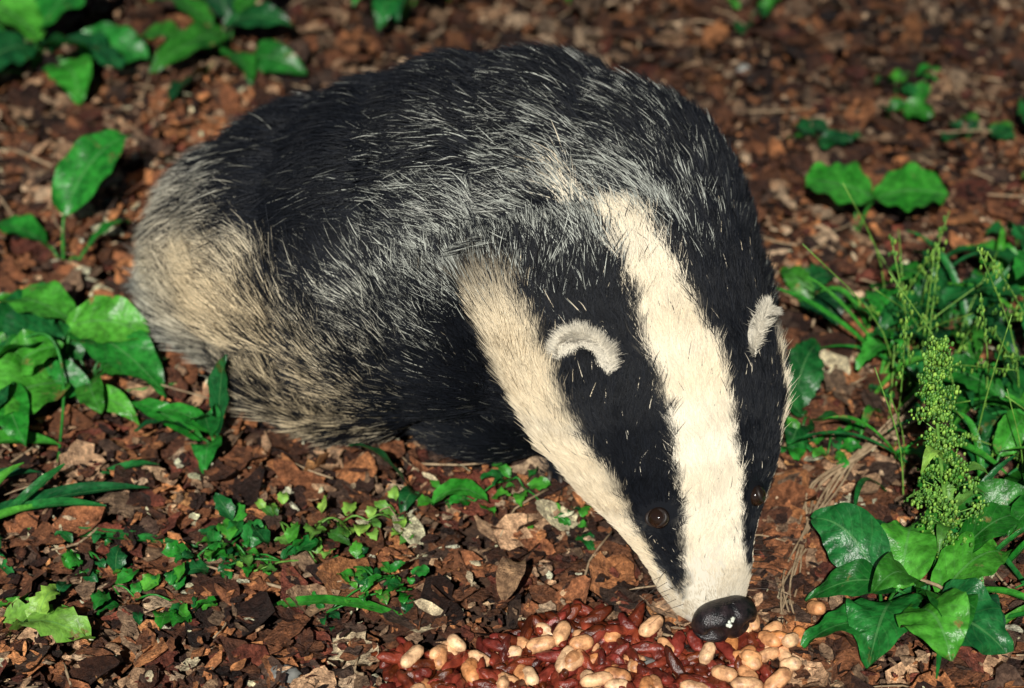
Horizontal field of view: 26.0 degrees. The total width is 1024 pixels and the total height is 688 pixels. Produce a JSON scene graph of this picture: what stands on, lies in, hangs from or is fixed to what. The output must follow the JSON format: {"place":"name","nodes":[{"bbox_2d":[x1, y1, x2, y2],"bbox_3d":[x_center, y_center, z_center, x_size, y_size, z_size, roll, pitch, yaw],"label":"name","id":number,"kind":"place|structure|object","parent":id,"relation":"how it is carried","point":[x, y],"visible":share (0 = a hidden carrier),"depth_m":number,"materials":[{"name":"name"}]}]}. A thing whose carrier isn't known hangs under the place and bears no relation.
{"place":"outdoors","nodes":[
{"label":"outdoors","id":0,"kind":"place"},
{"bbox_2d":[0,0,1023,687],"bbox_3d":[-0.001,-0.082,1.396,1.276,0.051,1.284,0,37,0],"label":"leaf litter","id":1,"kind":"object","parent":0,"point":[430,598],"visible":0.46,"depth_m":1.25,"materials":[{"name":"brown plant"}]},
{"bbox_2d":[0,282,89,445],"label":"dock plant","id":2,"kind":"object","parent":1,"relation":"on","point":[13,425],"visible":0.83,"depth_m":1.23,"materials":[{"name":"green plant"}]},
{"bbox_2d":[2,584,94,642],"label":"fallen green leaf","id":3,"kind":"object","parent":1,"relation":"on","point":[42,617],"visible":1,"depth_m":1.08,"materials":[{"name":"green plant"}]},
{"bbox_2d":[0,129,130,260],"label":"plantain sprout","id":4,"kind":"object","parent":1,"relation":"on","point":[84,167],"visible":0.99,"depth_m":1.36,"materials":[{"name":"green plant"}]},
{"bbox_2d":[0,0,148,104],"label":"dock plant","id":5,"kind":"object","parent":1,"relation":"on","point":[104,43],"visible":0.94,"depth_m":1.52,"materials":[{"name":"green plant"}]},
{"bbox_2d":[0,281,165,424],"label":"dock plant","id":6,"kind":"object","parent":1,"relation":"on","point":[112,331],"visible":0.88,"depth_m":1.25,"materials":[{"name":"green plant"}]},
{"bbox_2d":[0,332,175,475],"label":"creeping stem","id":7,"kind":"object","parent":1,"relation":"on","point":[52,340],"visible":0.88,"depth_m":1.23,"materials":[{"name":"green plant"}]},
{"bbox_2d":[54,530,131,592],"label":"chickweed","id":8,"kind":"object","parent":1,"relation":"on","point":[71,559],"visible":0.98,"depth_m":1.12,"materials":[{"name":"green plant"}]},
{"bbox_2d":[0,430,197,607],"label":"grass tuft","id":9,"kind":"object","parent":1,"relation":"on","point":[29,497],"visible":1,"depth_m":1.16,"materials":[{"name":"green plant"}]},
{"bbox_2d":[44,320,168,413],"bbox_3d":[-0.242,0.012,1.260,0.082,0.036,0.082,18,41,23],"label":"dock plant","id":10,"kind":"object","parent":1,"relation":"on","point":[90,395],"visible":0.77,"depth_m":1.24,"materials":[{"name":"green plant"}]},
{"bbox_2d":[79,545,216,628],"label":"ground ivy","id":11,"kind":"object","parent":1,"relation":"on","point":[178,612],"visible":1,"depth_m":1.11,"materials":[{"name":"green plant"}]},
{"bbox_2d":[130,354,228,473],"bbox_3d":[-0.185,0.037,1.196,0.065,0.071,0.034,11,38,15],"label":"plantain sprout","id":12,"kind":"object","parent":1,"relation":"on","point":[184,419],"visible":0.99,"depth_m":1.20,"materials":[{"name":"green plant"}]},
{"bbox_2d":[133,0,306,106],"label":"dock plant","id":13,"kind":"object","parent":1,"relation":"on","point":[269,55],"visible":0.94,"depth_m":1.52,"materials":[{"name":"green plant"}]},
{"bbox_2d":[161,493,321,578],"bbox_3d":[-0.140,0.107,1.133,0.070,0.029,0.058,25,43,29],"label":"ground ivy","id":14,"kind":"object","parent":1,"relation":"on","point":[255,532],"visible":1,"depth_m":1.13,"materials":[{"name":"green plant"}]},
{"bbox_2d":[226,492,334,572],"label":"chickweed","id":15,"kind":"object","parent":1,"relation":"on","point":[273,509],"visible":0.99,"depth_m":1.14,"materials":[{"name":"green plant"}]},
{"bbox_2d":[272,595,401,614],"bbox_3d":[-0.085,0.131,1.098,0.071,0.012,0.007,4,37,6],"label":"grass blade","id":16,"kind":"object","parent":1,"relation":"on","point":[338,600],"depth_m":1.10,"materials":[{"name":"green plant"}]},
{"bbox_2d":[303,485,415,544],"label":"ground ivy","id":17,"kind":"object","parent":1,"relation":"on","point":[339,533],"visible":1,"depth_m":1.15,"materials":[{"name":"green plant"}]},
{"bbox_2d":[293,540,429,630],"bbox_3d":[-0.075,0.127,1.107,0.056,0.028,0.059,19,41,24],"label":"ground ivy","id":18,"kind":"object","parent":1,"relation":"on","point":[357,550],"visible":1,"depth_m":1.11,"materials":[{"name":"green plant"}]},
{"bbox_2d":[349,443,420,516],"bbox_3d":[-0.065,0.071,1.174,0.021,0.038,0.042,-30,46,-34],"label":"plantain sprout","id":19,"kind":"object","parent":1,"relation":"on","point":[408,495],"visible":1,"depth_m":1.17,"materials":[{"name":"green plant"}]},
{"bbox_2d":[352,0,448,31],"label":"nettle plant","id":20,"kind":"object","parent":1,"relation":"on","point":[397,10],"visible":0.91,"depth_m":1.55,"materials":[{"name":"green plant"}]},
{"bbox_2d":[412,478,488,505],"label":"fallen green leaf","id":21,"kind":"object","parent":1,"relation":"on","point":[466,486],"visible":1,"depth_m":1.16,"materials":[{"name":"green plant"}]},
{"bbox_2d":[119,38,803,641],"bbox_3d":[0.000,-0.042,1.195,0.459,0.193,0.238,28,45,32],"label":"badger","id":22,"kind":"object","parent":1,"relation":"on","point":[555,258],"visible":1,"depth_m":1.11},
{"bbox_2d":[417,462,594,549],"bbox_3d":[0.002,0.083,1.169,0.098,0.024,0.045,10,38,13],"label":"ground ivy","id":23,"kind":"object","parent":1,"relation":"on","point":[539,483],"visible":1,"depth_m":1.17,"materials":[{"name":"green plant"}]},
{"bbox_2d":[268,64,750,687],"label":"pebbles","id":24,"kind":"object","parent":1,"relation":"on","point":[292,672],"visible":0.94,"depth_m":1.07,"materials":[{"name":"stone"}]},
{"bbox_2d":[496,557,525,600],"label":"dead leaf","id":25,"kind":"object","parent":1,"relation":"on","point":[510,573],"visible":1,"depth_m":1.10,"materials":[{"name":"brown plant"}]},
{"bbox_2d":[0,0,1023,687],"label":"fallen twigs","id":26,"kind":"object","parent":1,"relation":"on","point":[482,464],"visible":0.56,"depth_m":1.35,"materials":[{"name":"brown wood"}]},
{"bbox_2d":[370,599,784,687],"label":"raisins","id":27,"kind":"object","parent":1,"relation":"on","point":[681,663],"visible":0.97,"depth_m":1.07,"materials":[{"name":"red food"}]},
{"bbox_2d":[400,601,826,687],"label":"peanuts","id":28,"kind":"object","parent":27,"relation":"on","point":[772,636],"visible":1,"depth_m":1.06,"materials":[{"name":"beige food"}]},
{"bbox_2d":[729,0,779,33],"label":"seedling","id":29,"kind":"object","parent":1,"relation":"on","point":[764,6],"visible":0.98,"depth_m":1.59,"materials":[{"name":"green plant"}]},
{"bbox_2d":[780,263,844,324],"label":"dock plant","id":30,"kind":"object","parent":1,"relation":"on","point":[797,280],"visible":0.83,"depth_m":1.31,"materials":[{"name":"green plant"}]},
{"bbox_2d":[781,417,861,467],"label":"ground ivy","id":31,"kind":"object","parent":1,"relation":"on","point":[850,444],"visible":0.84,"depth_m":1.20,"materials":[{"name":"green plant"}]},
{"bbox_2d":[784,338,859,448],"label":"dock plant","id":32,"kind":"object","parent":1,"relation":"on","point":[807,361],"visible":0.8,"depth_m":1.23,"materials":[{"name":"green plant"}]},
{"bbox_2d":[787,118,863,148],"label":"seedling","id":33,"kind":"object","parent":1,"relation":"on","point":[804,126],"visible":0.98,"depth_m":1.44,"materials":[{"name":"green plant"}]},
{"bbox_2d":[755,384,943,624],"bbox_3d":[0.166,0.084,1.152,0.133,0.028,0.188,0,37,0],"label":"dry straw","id":34,"kind":"object","parent":1,"relation":"on","point":[857,456],"visible":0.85,"depth_m":1.17,"materials":[{"name":"plant"}]},
{"bbox_2d":[805,162,948,231],"bbox_3d":[0.224,-0.083,1.379,0.084,0.049,0.058,18,41,23],"label":"wild violet","id":35,"kind":"object","parent":1,"relation":"on","point":[909,186],"visible":0.98,"depth_m":1.37,"materials":[{"name":"green plant"}]},
{"bbox_2d":[847,287,948,378],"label":"nettle plant","id":36,"kind":"object","parent":1,"relation":"on","point":[871,347],"visible":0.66,"depth_m":1.25,"materials":[{"name":"green plant"}]},
{"bbox_2d":[778,226,1023,678],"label":"grass tuft","id":37,"kind":"object","parent":1,"relation":"on","point":[969,425],"visible":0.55,"depth_m":1.21,"materials":[{"name":"green plant"}]},
{"bbox_2d":[874,64,939,95],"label":"seedling","id":38,"kind":"object","parent":1,"relation":"on","point":[896,75],"visible":0.99,"depth_m":1.50,"materials":[{"name":"green plant"}]},
{"bbox_2d":[800,502,1013,668],"bbox_3d":[0.192,0.126,1.080,0.100,0.061,0.096,5,37,7],"label":"dock plant","id":39,"kind":"object","parent":1,"relation":"on","point":[848,532],"visible":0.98,"depth_m":1.07,"materials":[{"name":"green plant"}]},
{"bbox_2d":[881,81,933,118],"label":"seedling","id":40,"kind":"object","parent":1,"relation":"on","point":[915,106],"visible":0.99,"depth_m":1.47,"materials":[{"name":"green plant"}]},
{"bbox_2d":[802,183,1023,511],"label":"flowering grass","id":41,"kind":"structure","parent":1,"relation":"on","point":[1017,312],"depth_m":1.20,"materials":[{"name":"green plant"}]},
{"bbox_2d":[805,490,1021,645],"bbox_3d":[0.203,0.113,1.099,0.100,0.060,0.111,14,39,18],"label":"dock plant","id":42,"kind":"object","parent":1,"relation":"on","point":[857,577],"visible":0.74,"depth_m":1.09,"materials":[{"name":"green plant"}]},
{"bbox_2d":[868,365,1008,434],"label":"chickweed","id":43,"kind":"object","parent":1,"relation":"on","point":[917,404],"visible":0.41,"depth_m":1.24,"materials":[{"name":"green plant"}]},
{"bbox_2d":[870,249,1018,361],"bbox_3d":[0.247,-0.016,1.282,0.082,0.049,0.102,0,37,0],"label":"nettle plant","id":44,"kind":"object","parent":1,"relation":"on","point":[888,318],"visible":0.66,"depth_m":1.27,"materials":[{"name":"green plant"}]},
{"bbox_2d":[903,335,989,557],"bbox_3d":[0.217,0.064,1.086,0.049,0.154,0.045,0,37,0],"label":"dock seed stalk","id":45,"kind":"object","parent":1,"relation":"on","point":[935,401],"visible":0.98,"depth_m":1.08,"materials":[{"name":"green plant"}]},
{"bbox_2d":[894,409,1023,487],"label":"dock plant","id":46,"kind":"object","parent":1,"relation":"on","point":[1006,436],"visible":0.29,"depth_m":1.17,"materials":[{"name":"green plant"}]},
{"bbox_2d":[920,349,1023,441],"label":"nettle plant","id":47,"kind":"object","parent":1,"relation":"on","point":[975,381],"visible":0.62,"depth_m":1.21,"materials":[{"name":"green plant"}]},
{"bbox_2d":[941,112,1015,141],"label":"seedling","id":48,"kind":"object","parent":1,"relation":"on","point":[1002,130],"visible":0.99,"depth_m":1.46,"materials":[{"name":"green plant"}]},
{"bbox_2d":[933,221,1023,330],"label":"nettle plant","id":49,"kind":"object","parent":1,"relation":"on","point":[1009,254],"visible":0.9,"depth_m":1.28,"materials":[{"name":"green plant"}]},
{"bbox_2d":[958,470,1023,535],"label":"dock plant","id":50,"kind":"object","parent":1,"relation":"on","point":[1009,490],"visible":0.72,"depth_m":1.12,"materials":[{"name":"green plant"}]},
{"bbox_2d":[986,221,1023,246],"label":"seedling","id":51,"kind":"object","parent":1,"relation":"on","point":[994,227],"visible":0.57,"depth_m":1.36,"materials":[{"name":"green plant"}]},
{"bbox_2d":[1017,97,1023,121],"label":"seedling","id":52,"kind":"object","parent":1,"relation":"on","point":[1021,107],"visible":1,"depth_m":1.45,"materials":[{"name":"green plant"}]}
]}

